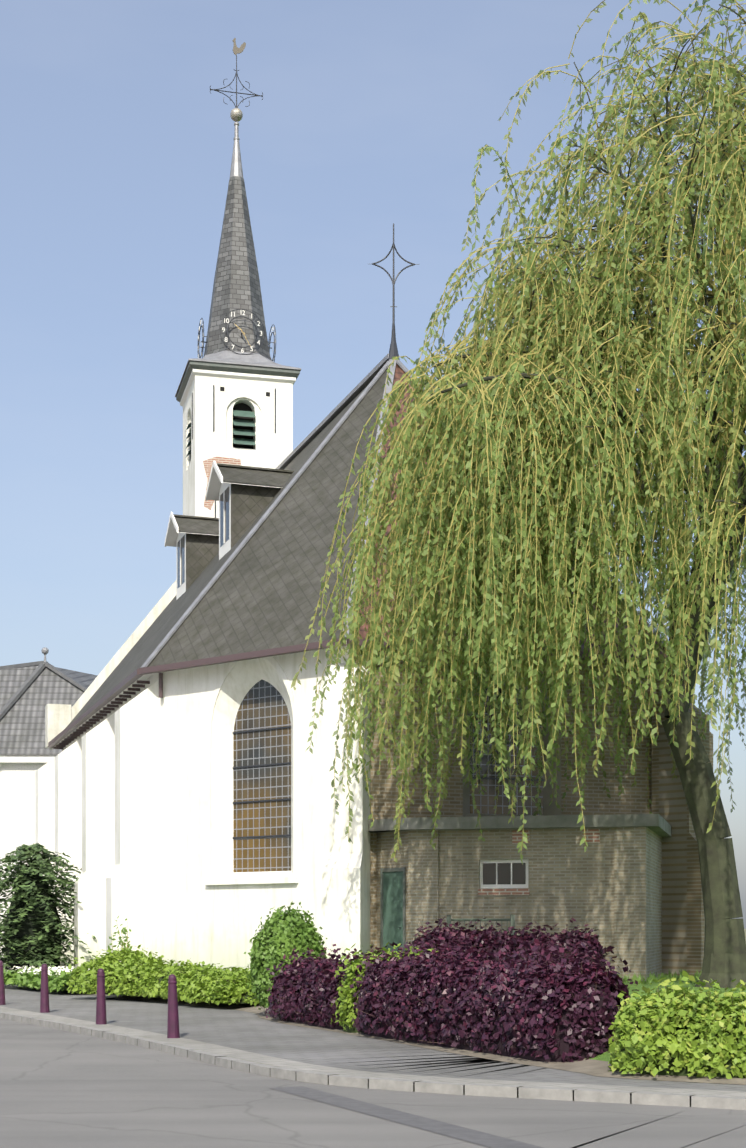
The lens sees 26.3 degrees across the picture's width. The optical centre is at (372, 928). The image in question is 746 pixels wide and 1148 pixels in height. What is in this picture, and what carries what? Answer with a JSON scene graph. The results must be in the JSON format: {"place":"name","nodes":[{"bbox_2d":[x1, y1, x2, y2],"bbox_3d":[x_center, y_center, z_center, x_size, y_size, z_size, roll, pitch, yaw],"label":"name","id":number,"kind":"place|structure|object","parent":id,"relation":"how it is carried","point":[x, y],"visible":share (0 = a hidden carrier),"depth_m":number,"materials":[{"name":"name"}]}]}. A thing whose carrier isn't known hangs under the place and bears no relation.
{"place":"outdoors","nodes":[
{"label":"outdoors","id":0,"kind":"place"},
{"bbox_2d":[233,403,252,448],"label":"louvered belfry window","id":1,"kind":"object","parent":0,"point":[242,407],"visible":0.25,"depth_m":52.25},
{"bbox_2d":[0,1018,745,1147],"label":"road","id":2,"kind":"structure","parent":0,"point":[62,1089],"depth_m":14.18,"materials":[{"name":"grey asphalt"}]},
{"bbox_2d":[0,763,45,956],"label":"house wall","id":3,"kind":"structure","parent":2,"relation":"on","point":[17,804],"depth_m":57.68,"materials":[{"name":"white paint"}]},
{"bbox_2d":[0,755,56,766],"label":"roof fascia","id":4,"kind":"structure","parent":3,"relation":"attached to","point":[25,758],"depth_m":57.45,"materials":[{"name":"white wood"}]},
{"bbox_2d":[0,666,97,754],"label":"house roof","id":5,"kind":"structure","parent":3,"relation":"on","point":[22,726],"depth_m":58.88,"materials":[{"name":"grey tile"}]},
{"bbox_2d":[0,661,86,719],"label":"roof ridge caps","id":6,"kind":"object","parent":5,"relation":"on","point":[41,665],"visible":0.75,"depth_m":59.43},
{"bbox_2d":[41,647,48,661],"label":"finials","id":7,"kind":"object","parent":5,"relation":"on","point":[45,650],"visible":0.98,"depth_m":59.89,"materials":[{"name":"grey metal"}]},
{"bbox_2d":[0,1011,745,1109],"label":"kerb","id":8,"kind":"structure","parent":2,"relation":"on","point":[623,1097],"depth_m":16.03,"materials":[{"name":"grey concrete"}]},
{"bbox_2d":[4,1013,690,1097],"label":"kerb joints","id":9,"kind":"object","parent":8,"relation":"on","point":[328,1075],"visible":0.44,"depth_m":18.24,"materials":[{"name":"black"}]},
{"bbox_2d":[271,1086,543,1147],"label":"road patch","id":10,"kind":"object","parent":2,"relation":"on","point":[457,1132],"visible":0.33,"depth_m":13.63,"materials":[{"name":"grey asphalt"}]},
{"bbox_2d":[0,984,745,1091],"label":"pavement","id":11,"kind":"structure","parent":0,"point":[244,1031],"depth_m":21.29,"materials":[{"name":"grey concrete"}]},
{"bbox_2d":[0,960,5,1004],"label":"bollard","id":12,"kind":"object","parent":11,"relation":"on","point":[2,994],"visible":1,"depth_m":32.01,"materials":[{"name":"purple metal"}]},
{"bbox_2d":[4,966,85,992],"bbox_3d":[-7.767,1.222,39.167,2.019,0.570,5.651,0,0,-28],"label":"hedge","id":13,"kind":"object","parent":11,"relation":"on","point":[31,979],"depth_m":38.69,"materials":[{"name":"green plant"}]},
{"bbox_2d":[6,965,89,974],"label":"flowers","id":14,"kind":"object","parent":13,"relation":"on","point":[54,968],"visible":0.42,"depth_m":39.32,"materials":[{"name":"white plant"}]},
{"bbox_2d":[40,963,49,1012],"bbox_3d":[-5.995,1.091,29.125,0.180,0.896,0.180,0,0,-1],"label":"bollard","id":15,"kind":"object","parent":11,"relation":"on","point":[44,1000],"visible":1,"depth_m":29.07,"materials":[{"name":"purple metal"}]},
{"bbox_2d":[96,968,106,1024],"bbox_3d":[-4.358,1.092,25.570,0.180,0.897,0.180,0,0,-1],"label":"bollard","id":16,"kind":"object","parent":11,"relation":"on","point":[101,1018],"visible":1,"depth_m":25.50,"materials":[{"name":"purple metal"}]},
{"bbox_2d":[167,974,179,1037],"bbox_3d":[-2.799,1.092,22.373,0.180,0.897,0.180,0,0,-1],"label":"bollard","id":17,"kind":"object","parent":11,"relation":"on","point":[173,1025],"visible":0.98,"depth_m":22.30,"materials":[{"name":"purple metal"}]},
{"bbox_2d":[265,944,388,1029],"bbox_3d":[-0.608,0.941,25.309,1.630,1.280,3.442,0,0,-23],"label":"hedge","id":18,"kind":"object","parent":11,"relation":"on","point":[318,995],"depth_m":25.04,"materials":[{"name":"purple plant"}]},
{"bbox_2d":[330,942,412,1032],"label":"hedge leaves","id":19,"kind":"object","parent":11,"relation":"on","point":[345,997],"depth_m":23.28,"materials":[{"name":"green plant"}]},
{"bbox_2d":[0,1006,745,1096],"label":"paving band","id":20,"kind":"object","parent":11,"relation":"on","point":[241,1054],"visible":0.83,"depth_m":17.49,"materials":[{"name":"grey concrete"}]},
{"bbox_2d":[350,935,639,1062],"bbox_3d":[1.328,0.828,20.592,1.717,1.500,6.130,0,0,-23],"label":"hedge","id":21,"kind":"object","parent":11,"relation":"on","point":[372,976],"depth_m":19.12,"materials":[{"name":"purple plant"}]},
{"bbox_2d":[608,970,745,1078],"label":"hedge leaves","id":22,"kind":"object","parent":11,"relation":"on","point":[717,1063],"depth_m":16.19,"materials":[{"name":"green plant"}]},
{"bbox_2d":[0,0,745,928],"label":"sky","id":23,"kind":"structure","parent":0,"point":[116,146],"materials":[{"name":"blue"}]},
{"bbox_2d":[35,644,712,975],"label":"church","id":24,"kind":"structure","parent":0,"point":[121,806],"depth_m":35.04,"materials":[{"name":"white paint"}]},
{"bbox_2d":[45,581,175,750],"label":"gable coping","id":25,"kind":"object","parent":24,"relation":"attached to","point":[59,718],"visible":0.69,"depth_m":51.40,"materials":[{"name":"paint"}]},
{"bbox_2d":[57,640,346,743],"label":"roof eave","id":26,"kind":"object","parent":24,"relation":"attached to","point":[144,677],"depth_m":40.22,"materials":[{"name":"brown"}]},
{"bbox_2d":[66,368,387,727],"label":"church roof","id":27,"kind":"structure","parent":24,"relation":"on","point":[263,592],"depth_m":36.92,"materials":[{"name":"grey tile"}]},
{"bbox_2d":[165,512,218,599],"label":"dormer","id":28,"kind":"object","parent":27,"relation":"on","point":[174,535],"depth_m":48.42,"materials":[{"name":"white wood"}]},
{"bbox_2d":[173,514,218,533],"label":"dormer roof","id":29,"kind":"structure","parent":28,"relation":"on","point":[197,524],"depth_m":48.15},
{"bbox_2d":[186,533,218,590],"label":"dormer cheek","id":30,"kind":"object","parent":28,"relation":"attached to","point":[202,550],"visible":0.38,"depth_m":47.83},
{"bbox_2d":[206,460,281,559],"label":"dormer","id":31,"kind":"object","parent":27,"relation":"on","point":[217,486],"depth_m":43.07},
{"bbox_2d":[216,463,293,486],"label":"dormer roof","id":32,"kind":"structure","parent":31,"relation":"on","point":[254,475],"depth_m":42.95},
{"bbox_2d":[231,483,280,547],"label":"dormer cheek","id":33,"kind":"object","parent":31,"relation":"attached to","point":[249,503],"visible":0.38,"depth_m":42.54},
{"bbox_2d":[183,375,292,517],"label":"tower walls","id":34,"kind":"structure","parent":24,"relation":"on","point":[207,442],"depth_m":51.83,"materials":[{"name":"white paint"}]},
{"bbox_2d":[203,456,240,509],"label":"exposed brickwork","id":35,"kind":"object","parent":34,"relation":"attached to","point":[207,464],"visible":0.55,"depth_m":51.55,"materials":[{"name":"brick"}]},
{"bbox_2d":[187,397,262,468],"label":"belfry window surround","id":36,"kind":"object","parent":34,"relation":"in","point":[257,450],"visible":0.56,"depth_m":51.96,"materials":[{"name":"white paint"}]},
{"bbox_2d":[186,410,255,456],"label":"louvers","id":37,"kind":"object","parent":36,"relation":"in","point":[243,431],"visible":0.85,"depth_m":51.90,"materials":[{"name":"wood"}]},
{"bbox_2d":[192,385,275,517],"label":"tower anchors","id":38,"kind":"object","parent":34,"relation":"attached to","point":[213,422],"visible":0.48,"depth_m":51.98,"materials":[{"name":"grey metal"}]},
{"bbox_2d":[175,176,300,396],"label":"spire","id":39,"kind":"structure","parent":34,"relation":"on","point":[236,284],"depth_m":52.74,"materials":[{"name":"stone"}]},
{"bbox_2d":[180,369,295,406],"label":"tower cornice","id":40,"kind":"structure","parent":34,"relation":"on","point":[234,375],"depth_m":51.81,"materials":[{"name":"white paint"}]},
{"bbox_2d":[176,361,299,401],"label":"tower cornice","id":41,"kind":"structure","parent":40,"relation":"on","point":[192,365],"depth_m":51.72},
{"bbox_2d":[175,120,300,395],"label":"spire flashing","id":42,"kind":"object","parent":41,"relation":"on","point":[252,359],"visible":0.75,"depth_m":52.18,"materials":[{"name":"grey metal"}]},
{"bbox_2d":[198,318,207,357],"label":"clock ring","id":43,"kind":"object","parent":42,"relation":"on","point":[203,342],"visible":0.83,"depth_m":52.71,"materials":[{"name":"grey metal"}]},
{"bbox_2d":[230,108,242,121],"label":"finial ball","id":44,"kind":"object","parent":42,"relation":"on","point":[236,114],"visible":0.92,"depth_m":53.22,"materials":[{"name":"silver metal"}]},
{"bbox_2d":[210,55,262,107],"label":"wrought iron cross","id":45,"kind":"object","parent":44,"relation":"on","point":[236,92],"visible":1,"depth_m":53.35,"materials":[{"name":"black metal"}]},
{"bbox_2d":[233,38,245,54],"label":"rooster","id":46,"kind":"object","parent":42,"relation":"attached to","point":[236,50],"visible":1,"depth_m":53.36,"materials":[{"name":"gold"}]},
{"bbox_2d":[220,309,264,354],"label":"clock face","id":47,"kind":"object","parent":42,"relation":"on","point":[242,332],"visible":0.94,"depth_m":52.20,"materials":[{"name":"grey metal"}]},
{"bbox_2d":[267,324,275,361],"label":"clock face","id":48,"kind":"object","parent":42,"relation":"on","point":[268,342],"visible":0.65,"depth_m":53.23,"materials":[{"name":"grey metal"}]},
{"bbox_2d":[220,387,269,396],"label":"small wall openings","id":49,"kind":"object","parent":34,"relation":"in","point":[267,393],"visible":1,"depth_m":51.98,"materials":[{"name":"black"}]},
{"bbox_2d":[207,656,298,878],"bbox_3d":[-2.547,-3.632,34.850,2.710,5.101,0.345,0,0,39],"label":"window surround","id":50,"kind":"object","parent":24,"relation":"attached to","point":[238,681],"visible":0.81,"depth_m":35.45,"materials":[{"name":"white paint"}]},
{"bbox_2d":[47,638,694,748],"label":"gutters","id":51,"kind":"object","parent":24,"relation":"attached to","point":[124,684],"visible":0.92,"depth_m":36.30,"materials":[{"name":"grey metal"}]},
{"bbox_2d":[232,726,543,838],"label":"window bars","id":52,"kind":"object","parent":24,"relation":"attached to","point":[290,763],"visible":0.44,"depth_m":34.80,"materials":[{"name":"grey metal"}]},
{"bbox_2d":[140,354,667,667],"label":"hips","id":53,"kind":"object","parent":24,"relation":"on","point":[372,377],"visible":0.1,"depth_m":39.94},
{"bbox_2d":[372,223,419,360],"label":"roof finial","id":54,"kind":"object","parent":53,"relation":"on","point":[393,350],"visible":1,"depth_m":41.31,"materials":[{"name":"grey metal"}]},
{"bbox_2d":[463,655,560,816],"bbox_3d":[5.021,-3.519,36.175,7.748,4.874,1.319,0,0,-45],"label":"window surround","id":55,"kind":"object","parent":24,"relation":"attached to","point":[552,808],"visible":0.06,"depth_m":34.60,"materials":[{"name":"brown brick"}]},
{"bbox_2d":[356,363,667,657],"bbox_3d":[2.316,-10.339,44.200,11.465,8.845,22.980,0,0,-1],"label":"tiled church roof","id":56,"kind":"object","parent":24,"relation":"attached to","point":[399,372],"depth_m":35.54,"materials":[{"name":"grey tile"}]},
{"bbox_2d":[3,966,745,1061],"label":"lawn","id":57,"kind":"structure","parent":0,"point":[605,1056],"depth_m":27.49,"materials":[{"name":"green plant"}]},
{"bbox_2d":[0,844,94,968],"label":"conifer tips","id":58,"kind":"object","parent":57,"relation":"on","point":[39,964],"visible":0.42,"depth_m":41.04,"materials":[{"name":"green plant"}]},
{"bbox_2d":[0,843,95,969],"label":"conifer","id":59,"kind":"object","parent":57,"relation":"on","point":[20,865],"depth_m":41.48,"materials":[{"name":"green plant"}]},
{"bbox_2d":[61,942,259,1004],"bbox_3d":[-3.788,0.887,32.967,2.806,1.161,6.781,0,0,-41],"label":"hedge","id":60,"kind":"object","parent":57,"relation":"on","point":[191,981],"depth_m":32.96,"materials":[{"name":"green plant"}]},
{"bbox_2d":[108,915,131,961],"bbox_3d":[-5.570,0.453,35.103,0.560,1.479,0.307,0,0,-33],"label":"shrub","id":61,"kind":"object","parent":60,"relation":"on","point":[125,936],"depth_m":35.12,"materials":[{"name":"green plant"}]},
{"bbox_2d":[351,946,437,964],"bbox_3d":[0.618,0.740,27.860,2.563,0.836,3.519,0,0,-1],"label":"low shrub","id":62,"kind":"object","parent":57,"relation":"on","point":[390,953],"depth_m":27.50,"materials":[{"name":"green plant"}]},
{"bbox_2d":[447,915,514,937],"bbox_3d":[2.072,0.388,30.725,1.349,1.300,0.099,0,0,15],"label":"railing","id":63,"kind":"object","parent":57,"relation":"on","point":[511,920],"visible":0.35,"depth_m":30.66,"materials":[{"name":"grey"}]},
{"bbox_2d":[411,915,606,971],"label":"hedge leaves","id":64,"kind":"object","parent":57,"relation":"on","point":[505,940],"depth_m":29.07,"materials":[{"name":"purple plant"}]},
{"bbox_2d":[377,827,661,980],"bbox_3d":[3.219,-0.327,33.196,6.500,3.330,4.058,0,0,-1],"label":"annex","id":65,"kind":"object","parent":57,"relation":"on","point":[609,886],"visible":0.67,"depth_m":31.82,"materials":[{"name":"brown brick"}]},
{"bbox_2d":[380,867,405,951],"bbox_3d":[0.408,-0.102,32.721,0.680,2.280,0.030,0,0,44],"label":"door frame","id":66,"kind":"object","parent":65,"relation":"attached to","point":[403,869],"visible":0.73,"depth_m":32.71,"materials":[{"name":"green wood"}]},
{"bbox_2d":[383,871,402,953],"bbox_3d":[0.429,-0.062,32.742,0.580,2.200,0.030,0,0,44],"label":"annex door","id":67,"kind":"structure","parent":66,"relation":"in","point":[392,904],"depth_m":32.75,"materials":[{"name":"green wood"}]},
{"bbox_2d":[480,859,527,887],"bbox_3d":[2.647,-1.092,32.078,1.000,0.580,0.040,0,0,15],"label":"window frame","id":68,"kind":"object","parent":65,"relation":"attached to","point":[511,885],"visible":0.3,"depth_m":32.06,"materials":[{"name":"white wood"}]},
{"bbox_2d":[483,863,525,884],"bbox_3d":[2.636,-1.097,32.056,0.870,0.430,0.001,0,0,15],"label":"window pane","id":69,"kind":"structure","parent":68,"relation":"in","point":[504,873],"depth_m":32.05,"materials":[{"name":"grey glass"}]},
{"bbox_2d":[368,814,670,836],"bbox_3d":[3.121,-2.112,33.187,7.203,0.240,4.311,0,0,-1],"label":"flat roof edge","id":70,"kind":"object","parent":65,"relation":"on","point":[658,824],"depth_m":31.73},
{"bbox_2d":[478,829,599,894],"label":"annex sill","id":71,"kind":"structure","parent":65,"relation":"attached to","point":[592,836],"depth_m":31.87,"materials":[{"name":"red brick"}]},
{"bbox_2d":[294,0,745,987],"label":"willow","id":72,"kind":"object","parent":57,"relation":"on","point":[636,260],"depth_m":26.43,"materials":[{"name":"green plant"}]},
{"bbox_2d":[291,0,745,861],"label":"willow leaves","id":73,"kind":"object","parent":72,"relation":"attached to","point":[733,114],"visible":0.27,"depth_m":26.03,"materials":[{"name":"green plant"}]},
{"bbox_2d":[305,0,745,864],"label":"willow branches","id":74,"kind":"object","parent":72,"relation":"attached to","point":[629,522],"visible":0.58,"depth_m":25.51,"materials":[{"name":"green plant"}]},
{"bbox_2d":[617,969,701,983],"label":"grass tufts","id":75,"kind":"object","parent":57,"relation":"on","point":[650,978],"visible":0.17,"depth_m":30.57,"materials":[{"name":"green plant"}]},
{"bbox_2d":[4,929,745,1106],"bbox_3d":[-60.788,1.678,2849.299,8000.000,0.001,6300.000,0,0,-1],"label":"joint","id":76,"kind":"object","parent":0,"point":[415,1081],"depth_m":17.24,"materials":[{"name":"grey concrete"}]},
{"bbox_2d":[63,990,745,1084],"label":"bed soil","id":77,"kind":"structure","parent":0,"point":[594,1067],"depth_m":18.36,"materials":[{"name":"brown soil"}]},
{"bbox_2d":[244,901,326,1009],"bbox_3d":[-1.464,0.500,27.531,1.500,1.957,1.556,0,0,-1],"label":"round shrub","id":78,"kind":"object","parent":77,"relation":"on","point":[277,926],"depth_m":27.17,"materials":[{"name":"green plant"}]}
]}

